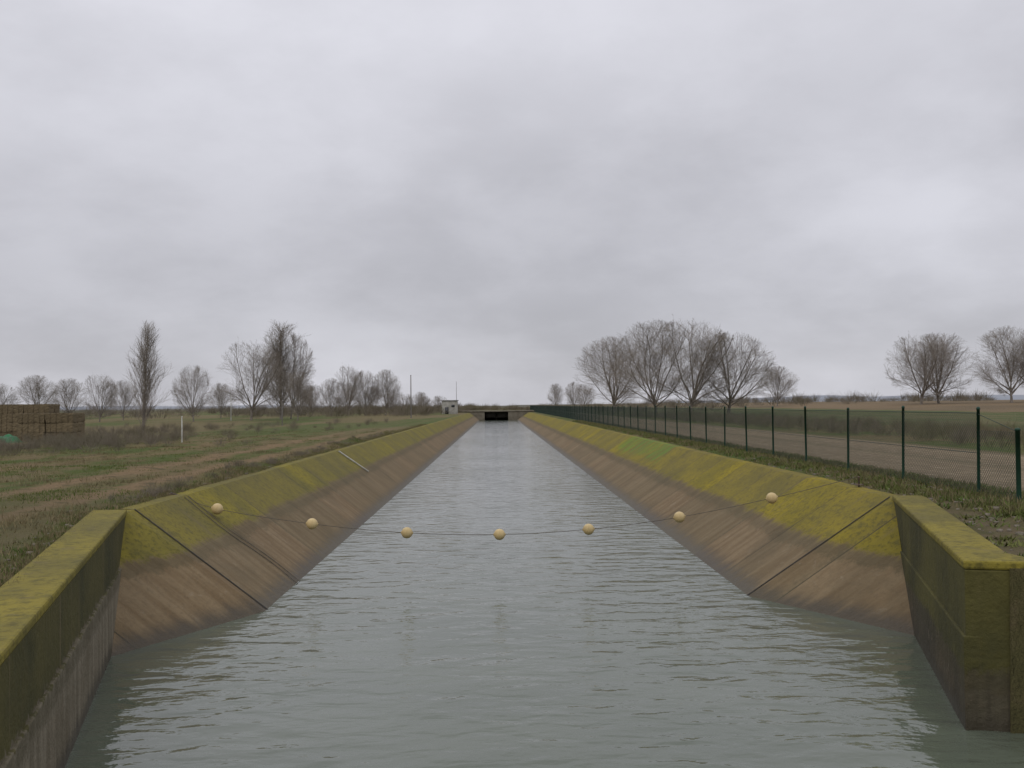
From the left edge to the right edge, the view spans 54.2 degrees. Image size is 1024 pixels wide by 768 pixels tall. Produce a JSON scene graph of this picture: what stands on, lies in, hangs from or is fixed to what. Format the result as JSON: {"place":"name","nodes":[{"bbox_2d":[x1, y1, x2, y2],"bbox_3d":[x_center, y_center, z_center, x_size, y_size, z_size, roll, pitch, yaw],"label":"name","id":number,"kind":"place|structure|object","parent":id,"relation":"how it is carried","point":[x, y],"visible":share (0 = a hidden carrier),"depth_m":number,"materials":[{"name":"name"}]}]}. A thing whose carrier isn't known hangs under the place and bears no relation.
{"place":"outdoors","nodes":[
{"label":"outdoors","id":0,"kind":"place"},
{"bbox_2d":[23,404,53,412],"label":"hay bale","id":1,"kind":"object","parent":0,"point":[38,408],"visible":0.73,"depth_m":90.79,"materials":[{"name":"plant"}]},
{"bbox_2d":[77,422,82,431],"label":"hay bale","id":2,"kind":"object","parent":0,"point":[80,426],"visible":0.23,"depth_m":86.49,"materials":[{"name":"plant"}]},
{"bbox_2d":[78,413,82,421],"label":"hay bale","id":3,"kind":"object","parent":2,"relation":"on","point":[80,416],"visible":0.25,"depth_m":86.55,"materials":[{"name":"plant"}]},
{"bbox_2d":[60,405,381,409],"bbox_3d":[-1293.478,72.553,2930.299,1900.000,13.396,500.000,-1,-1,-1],"label":"hill","id":4,"kind":"structure","parent":0,"point":[169,407],"depth_m":2772.51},
{"bbox_2d":[0,400,1023,733],"bbox_3d":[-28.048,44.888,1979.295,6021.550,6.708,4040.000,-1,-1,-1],"label":"ground","id":5,"kind":"structure","parent":0,"point":[1002,412],"depth_m":53.48,"materials":[{"name":"green plant"}]},
{"bbox_2d":[0,432,17,435],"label":"hay bale","id":6,"kind":"object","parent":5,"relation":"on","point":[11,433],"visible":0.26,"depth_m":90.67,"materials":[{"name":"plant"}]},
{"bbox_2d":[0,422,17,431],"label":"hay bale","id":7,"kind":"object","parent":6,"relation":"on","point":[9,427],"visible":0.59,"depth_m":90.64,"materials":[{"name":"plant"}]},
{"bbox_2d":[0,413,20,422],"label":"hay bale","id":8,"kind":"object","parent":7,"relation":"on","point":[9,418],"visible":0.69,"depth_m":90.70,"materials":[{"name":"plant"}]},
{"bbox_2d":[0,404,27,413],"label":"hay bale","id":9,"kind":"object","parent":8,"relation":"on","point":[10,408],"visible":0.88,"depth_m":90.82,"materials":[{"name":"plant"}]},
{"bbox_2d":[0,434,20,442],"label":"tarpaulin","id":10,"kind":"object","parent":5,"relation":"on","point":[9,437],"visible":0.61,"depth_m":81.47,"materials":[{"name":"green plastic"}]},
{"bbox_2d":[0,383,22,403],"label":"bare tree","id":11,"kind":"object","parent":5,"relation":"on","point":[11,399],"visible":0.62,"depth_m":257.08,"materials":[{"name":"brown plant"}]},
{"bbox_2d":[13,374,60,403],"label":"bare tree","id":12,"kind":"object","parent":5,"relation":"on","point":[43,392],"visible":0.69,"depth_m":257.44,"materials":[{"name":"brown plant"}]},
{"bbox_2d":[0,510,126,767],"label":"wing wall","id":13,"kind":"structure","parent":5,"relation":"on","point":[58,606],"depth_m":14.06,"materials":[{"name":"concrete"}]},
{"bbox_2d":[46,378,86,412],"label":"bare tree","id":14,"kind":"object","parent":5,"relation":"on","point":[66,393],"visible":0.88,"depth_m":257.74,"materials":[{"name":"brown plant"}]},
{"bbox_2d":[78,374,117,421],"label":"bare tree","id":15,"kind":"object","parent":5,"relation":"on","point":[100,392],"visible":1,"depth_m":198.33,"materials":[{"name":"brown plant"}]},
{"bbox_2d":[110,381,138,419],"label":"bare tree","id":16,"kind":"object","parent":5,"relation":"on","point":[126,402],"visible":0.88,"depth_m":220.72,"materials":[{"name":"brown plant"}]},
{"bbox_2d":[124,320,174,431],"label":"bare tree","id":17,"kind":"object","parent":5,"relation":"on","point":[147,364],"visible":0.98,"depth_m":114.43,"materials":[{"name":"brown plant"}]},
{"bbox_2d":[181,416,182,441],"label":"marker post","id":18,"kind":"object","parent":5,"relation":"on","point":[181,430],"visible":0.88,"depth_m":72.57,"materials":[{"name":"white paint"}]},
{"bbox_2d":[171,365,214,421],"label":"bare tree","id":19,"kind":"object","parent":5,"relation":"on","point":[192,411],"visible":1,"depth_m":189.13,"materials":[{"name":"brown plant"}]},
{"bbox_2d":[0,429,386,535],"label":"dry grass tufts","id":20,"kind":"object","parent":5,"relation":"on","point":[66,481],"visible":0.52,"depth_m":36.70,"materials":[{"name":"brown plant"}]},
{"bbox_2d":[0,428,387,538],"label":"grass tufts","id":21,"kind":"object","parent":5,"relation":"on","point":[60,491],"visible":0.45,"depth_m":39.09,"materials":[{"name":"green plant"}]},
{"bbox_2d":[0,416,388,457],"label":"brushwood","id":22,"kind":"object","parent":5,"relation":"on","point":[111,439],"visible":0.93,"depth_m":70.88,"materials":[{"name":"brown plant"}]},
{"bbox_2d":[0,423,426,586],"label":"verge grass","id":23,"kind":"structure","parent":5,"relation":"on","point":[78,514],"depth_m":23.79,"materials":[{"name":"green plant"}]},
{"bbox_2d":[206,383,236,417],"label":"bare tree","id":24,"kind":"object","parent":5,"relation":"on","point":[221,401],"visible":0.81,"depth_m":238.54,"materials":[{"name":"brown plant"}]},
{"bbox_2d":[108,432,383,503],"bbox_3d":[-10.968,3.490,55.802,1.558,0.620,59.650,-1,-1,-1],"label":"verge scrub","id":25,"kind":"object","parent":5,"relation":"on","point":[180,484],"visible":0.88,"depth_m":36.84,"materials":[{"name":"plant"}]},
{"bbox_2d":[215,336,285,419],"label":"bare tree","id":26,"kind":"object","parent":5,"relation":"on","point":[259,393],"visible":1,"depth_m":198.82,"materials":[{"name":"brown plant"}]},
{"bbox_2d":[245,319,320,418],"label":"bare tree","id":27,"kind":"object","parent":5,"relation":"on","point":[273,343],"visible":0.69,"depth_m":210.59,"materials":[{"name":"brown plant"}]},
{"bbox_2d":[271,332,316,418],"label":"bare tree","id":28,"kind":"object","parent":5,"relation":"on","point":[296,355],"visible":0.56,"depth_m":212.91,"materials":[{"name":"brown plant"}]},
{"bbox_2d":[111,413,479,656],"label":"canal bank","id":29,"kind":"structure","parent":5,"relation":"on","point":[171,586],"depth_m":28.99,"materials":[{"name":"concrete"}]},
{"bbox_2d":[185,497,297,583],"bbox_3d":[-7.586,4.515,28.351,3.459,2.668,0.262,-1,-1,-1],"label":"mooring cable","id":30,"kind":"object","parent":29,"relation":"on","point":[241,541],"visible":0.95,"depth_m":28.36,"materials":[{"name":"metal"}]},
{"bbox_2d":[188,496,299,581],"bbox_3d":[-7.591,4.522,28.681,3.456,2.664,0.256,-1,-1,-1],"label":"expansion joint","id":31,"kind":"object","parent":29,"relation":"on","point":[243,539],"visible":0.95,"depth_m":28.70,"materials":[{"name":"rubber"}]},
{"bbox_2d":[338,451,368,471],"bbox_3d":[-8.931,4.361,56.405,1.764,1.266,0.080,0,-1,-26],"label":"gauge","id":32,"kind":"object","parent":29,"relation":"on","point":[353,461],"visible":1,"depth_m":56.38,"materials":[{"name":"white paint"}]},
{"bbox_2d":[277,371,315,420],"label":"bare tree","id":33,"kind":"object","parent":5,"relation":"on","point":[299,383],"visible":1,"depth_m":189.29,"materials":[{"name":"brown plant"}]},
{"bbox_2d":[301,387,319,412],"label":"bare tree","id":34,"kind":"object","parent":5,"relation":"on","point":[314,404],"visible":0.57,"depth_m":268.75,"materials":[{"name":"brown plant"}]},
{"bbox_2d":[300,383,324,414],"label":"bare tree","id":35,"kind":"object","parent":5,"relation":"on","point":[314,399],"visible":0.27,"depth_m":308.58,"materials":[{"name":"brown plant"}]},
{"bbox_2d":[317,378,344,411],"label":"bare tree","id":36,"kind":"object","parent":5,"relation":"on","point":[330,393],"visible":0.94,"depth_m":258.83,"materials":[{"name":"brown plant"}]},
{"bbox_2d":[331,383,357,407],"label":"bare tree","id":37,"kind":"object","parent":5,"relation":"on","point":[340,390],"visible":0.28,"depth_m":328.92,"materials":[{"name":"brown plant"}]},
{"bbox_2d":[332,362,362,415],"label":"bare tree","id":38,"kind":"object","parent":5,"relation":"on","point":[353,389],"visible":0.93,"depth_m":261.40,"materials":[{"name":"brown plant"}]},
{"bbox_2d":[352,371,379,410],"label":"bare tree","id":39,"kind":"object","parent":5,"relation":"on","point":[371,392],"visible":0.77,"depth_m":268.66,"materials":[{"name":"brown plant"}]},
{"bbox_2d":[361,387,382,407],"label":"bare tree","id":40,"kind":"object","parent":5,"relation":"on","point":[374,398],"visible":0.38,"depth_m":343.94,"materials":[{"name":"brown plant"}]},
{"bbox_2d":[371,369,401,414],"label":"bare tree","id":41,"kind":"object","parent":5,"relation":"on","point":[389,392],"visible":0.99,"depth_m":269.14,"materials":[{"name":"brown plant"}]},
{"bbox_2d":[383,390,405,407],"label":"bare tree","id":42,"kind":"object","parent":5,"relation":"on","point":[395,398],"visible":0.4,"depth_m":338.18,"materials":[{"name":"brown plant"}]},
{"bbox_2d":[398,394,413,407],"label":"bare tree","id":43,"kind":"object","parent":5,"relation":"on","point":[406,399],"visible":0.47,"depth_m":316.55,"materials":[{"name":"brown plant"}]},
{"bbox_2d":[410,375,411,417],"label":"utility pole","id":44,"kind":"object","parent":5,"relation":"on","point":[410,398],"visible":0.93,"depth_m":199.66,"materials":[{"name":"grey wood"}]},
{"bbox_2d":[412,392,428,407],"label":"bare tree","id":45,"kind":"object","parent":5,"relation":"on","point":[418,397],"visible":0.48,"depth_m":348.98,"materials":[{"name":"brown plant"}]},
{"bbox_2d":[418,396,432,406],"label":"bare tree","id":46,"kind":"object","parent":5,"relation":"on","point":[425,402],"visible":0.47,"depth_m":319.54,"materials":[{"name":"brown plant"}]},
{"bbox_2d":[431,396,444,411],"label":"bare tree","id":47,"kind":"object","parent":5,"relation":"on","point":[437,401],"visible":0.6,"depth_m":329.12,"materials":[{"name":"brown plant"}]},
{"bbox_2d":[441,400,458,413],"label":"pump house","id":48,"kind":"structure","parent":5,"relation":"on","point":[451,406],"depth_m":285.59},
{"bbox_2d":[458,407,533,419],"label":"culvert bridge","id":49,"kind":"structure","parent":5,"relation":"on","point":[515,414],"depth_m":329.92,"materials":[{"name":"grey concrete"}]},
{"bbox_2d":[395,402,604,410],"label":"distant thicket","id":50,"kind":"object","parent":5,"relation":"on","point":[478,407],"visible":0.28,"depth_m":373.04,"materials":[{"name":"brown plant"}]},
{"bbox_2d":[5,428,1023,568],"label":"pebbles","id":51,"kind":"object","parent":5,"relation":"on","point":[1001,530],"visible":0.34,"depth_m":22.06,"materials":[{"name":"stone"}]},
{"bbox_2d":[60,388,996,419],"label":"distant hedge","id":52,"kind":"object","parent":5,"relation":"on","point":[398,411],"visible":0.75,"depth_m":272.34,"materials":[{"name":"brown plant"}]},
{"bbox_2d":[546,383,564,405],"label":"bare tree","id":53,"kind":"object","parent":5,"relation":"on","point":[554,394],"visible":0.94,"depth_m":429.91,"materials":[{"name":"brown plant"}]},
{"bbox_2d":[564,382,582,405],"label":"bare tree","id":54,"kind":"object","parent":5,"relation":"on","point":[571,398],"visible":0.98,"depth_m":430.10,"materials":[{"name":"brown plant"}]},
{"bbox_2d":[577,384,595,405],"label":"bare tree","id":55,"kind":"object","parent":5,"relation":"on","point":[586,393],"visible":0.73,"depth_m":440.37,"materials":[{"name":"brown plant"}]},
{"bbox_2d":[573,336,654,408],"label":"bare tree","id":56,"kind":"object","parent":5,"relation":"on","point":[612,392],"visible":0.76,"depth_m":219.43,"materials":[{"name":"brown plant"}]},
{"bbox_2d":[602,320,701,410],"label":"bare tree","id":57,"kind":"object","parent":5,"relation":"on","point":[652,396],"visible":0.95,"depth_m":189.42,"materials":[{"name":"brown plant"}]},
{"bbox_2d":[642,314,738,410],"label":"bare tree","id":58,"kind":"object","parent":5,"relation":"on","point":[695,393],"visible":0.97,"depth_m":185.19,"materials":[{"name":"brown plant"}]},
{"bbox_2d":[517,412,913,634],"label":"canal bank","id":59,"kind":"structure","parent":5,"relation":"on","point":[785,549],"depth_m":30.66,"materials":[{"name":"concrete"}]},
{"bbox_2d":[681,332,782,410],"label":"bare tree","id":60,"kind":"object","parent":5,"relation":"on","point":[746,370],"visible":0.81,"depth_m":188.21,"materials":[{"name":"brown plant"}]},
{"bbox_2d":[530,405,1021,501],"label":"chain link fence","id":61,"kind":"object","parent":5,"relation":"on","point":[572,412],"visible":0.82,"depth_m":37.76,"materials":[{"name":"metal"}]},
{"bbox_2d":[758,366,799,405],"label":"bare tree","id":62,"kind":"object","parent":5,"relation":"on","point":[777,385],"visible":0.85,"depth_m":262.83,"materials":[{"name":"brown plant"}]},
{"bbox_2d":[627,410,1023,448],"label":"scrub strip","id":63,"kind":"object","parent":5,"relation":"on","point":[995,430],"visible":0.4,"depth_m":71.55,"materials":[{"name":"plant"}]},
{"bbox_2d":[744,455,1023,556],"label":"corner weeds","id":64,"kind":"object","parent":5,"relation":"on","point":[1005,538],"visible":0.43,"depth_m":22.20,"materials":[{"name":"green plant"}]},
{"bbox_2d":[883,335,960,404],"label":"bare tree","id":65,"kind":"object","parent":5,"relation":"on","point":[927,379],"visible":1,"depth_m":199.64,"materials":[{"name":"brown plant"}]},
{"bbox_2d":[896,332,979,402],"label":"bare tree","id":66,"kind":"object","parent":5,"relation":"on","point":[935,369],"visible":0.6,"depth_m":205.98,"materials":[{"name":"brown plant"}]},
{"bbox_2d":[892,495,1023,731],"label":"wing wall","id":67,"kind":"structure","parent":5,"relation":"on","point":[957,575],"depth_m":15.94,"materials":[{"name":"concrete"}]},
{"bbox_2d":[968,326,1023,402],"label":"bare tree","id":68,"kind":"object","parent":5,"relation":"on","point":[1008,364],"visible":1,"depth_m":191.44,"materials":[{"name":"brown plant"}]},
{"bbox_2d":[1000,338,1023,384],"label":"bare tree","id":69,"kind":"object","parent":5,"relation":"on","point":[1015,364],"visible":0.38,"depth_m":194.32,"materials":[{"name":"brown plant"}]},
{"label":"hay bale","id":70,"kind":"object","parent":5,"relation":"on","visible":0},
{"bbox_2d":[18,423,45,432],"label":"hay bale","id":71,"kind":"object","parent":70,"relation":"on","point":[32,427],"visible":0.86,"depth_m":84.90,"materials":[{"name":"plant"}]},
{"bbox_2d":[17,413,45,422],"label":"hay bale","id":72,"kind":"object","parent":71,"relation":"on","point":[30,417],"visible":0.94,"depth_m":84.88,"materials":[{"name":"plant"}]},
{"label":"hay bale","id":73,"kind":"object","parent":5,"relation":"on","visible":0},
{"bbox_2d":[46,423,77,432],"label":"hay bale","id":74,"kind":"object","parent":73,"relation":"on","point":[54,427],"visible":0.79,"depth_m":84.89,"materials":[{"name":"plant"}]},
{"bbox_2d":[45,413,77,422],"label":"hay bale","id":75,"kind":"object","parent":74,"relation":"on","point":[61,417],"visible":1,"depth_m":84.85,"materials":[{"name":"plant"}]},
{"bbox_2d":[54,404,59,412],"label":"hay bale","id":76,"kind":"object","parent":75,"relation":"on","point":[56,408],"visible":0.17,"depth_m":92.40,"materials":[{"name":"plant"}]},
{"bbox_2d":[0,0,1023,406],"label":"sky","id":77,"kind":"structure","parent":0,"point":[475,196],"materials":[{"name":"grey"}]},
{"bbox_2d":[65,420,1023,767],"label":"canal water","id":78,"kind":"structure","parent":0,"point":[527,642],"depth_m":19.17,"materials":[{"name":"grey liquid"}]},
{"bbox_2d":[572,420,1023,522],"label":"grass verge","id":79,"kind":"structure","parent":0,"point":[1010,509],"depth_m":31.19,"materials":[{"name":"green plant"}]},
{"bbox_2d":[580,413,1023,491],"bbox_3d":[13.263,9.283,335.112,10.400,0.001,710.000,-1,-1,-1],"label":"gravel road","id":80,"kind":"structure","parent":0,"point":[836,440],"depth_m":44.90,"materials":[{"name":"gravel"}]},
{"bbox_2d":[675,395,1023,402],"bbox_3d":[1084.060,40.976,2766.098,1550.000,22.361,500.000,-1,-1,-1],"label":"hill","id":81,"kind":"structure","parent":0,"point":[1007,397],"depth_m":2600.48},
{"bbox_3d":[-9.801,3.356,28.794,0.200,0.490,0.200,-1,-1,-1],"label":"rope anchor","id":82,"kind":"object","parent":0,"visible":0},
{"bbox_2d":[174,477,856,534],"bbox_3d":[0.150,3.576,28.936,19.805,1.556,0.018,-1,-1,-1],"label":"safety rope","id":83,"kind":"object","parent":82,"relation":"attached to","point":[523,533],"visible":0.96,"depth_m":28.91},
{"bbox_2d":[211,503,223,514],"bbox_3d":[-8.489,3.599,28.808,0.323,0.324,0.323,-1,-1,34],"label":"buoy","id":84,"kind":"object","parent":83,"relation":"attached to","point":[216,508],"visible":1,"depth_m":28.70,"materials":[{"name":"plastic"}]},
{"bbox_2d":[306,518,317,528],"bbox_3d":[-5.765,4.032,28.839,0.324,0.329,0.322,-2,-2,38],"label":"buoy","id":85,"kind":"object","parent":83,"relation":"attached to","point":[311,523],"visible":1,"depth_m":28.73,"materials":[{"name":"plastic"}]},
{"bbox_2d":[401,527,412,538],"bbox_3d":[-3.032,4.296,28.874,0.324,0.331,0.323,0,-2,-40],"label":"buoy","id":86,"kind":"object","parent":83,"relation":"attached to","point":[406,532],"visible":1,"depth_m":28.76,"materials":[{"name":"plastic"}]},
{"bbox_2d":[493,529,505,539],"bbox_3d":[-0.362,4.350,28.913,0.323,0.332,0.324,-2,-2,42],"label":"buoy","id":87,"kind":"object","parent":83,"relation":"attached to","point":[499,534],"visible":1,"depth_m":28.80,"materials":[{"name":"plastic"}]},
{"bbox_2d":[582,524,594,534],"bbox_3d":[2.216,4.205,28.954,0.323,0.331,0.324,1,-2,-44],"label":"buoy","id":88,"kind":"object","parent":83,"relation":"attached to","point":[588,529],"visible":1,"depth_m":28.84,"materials":[{"name":"plastic"}]},
{"bbox_2d":[673,512,685,522],"bbox_3d":[4.853,3.860,29.000,0.324,0.328,0.322,-2,-2,38],"label":"buoy","id":89,"kind":"object","parent":83,"relation":"attached to","point":[678,517],"visible":1,"depth_m":28.89,"materials":[{"name":"plastic"}]},
{"bbox_2d":[766,493,777,503],"bbox_3d":[7.547,3.314,29.052,0.324,0.325,0.323,0,-2,-41],"label":"buoy","id":90,"kind":"object","parent":83,"relation":"attached to","point":[771,498],"visible":1,"depth_m":28.94,"materials":[{"name":"plastic"}]}
]}

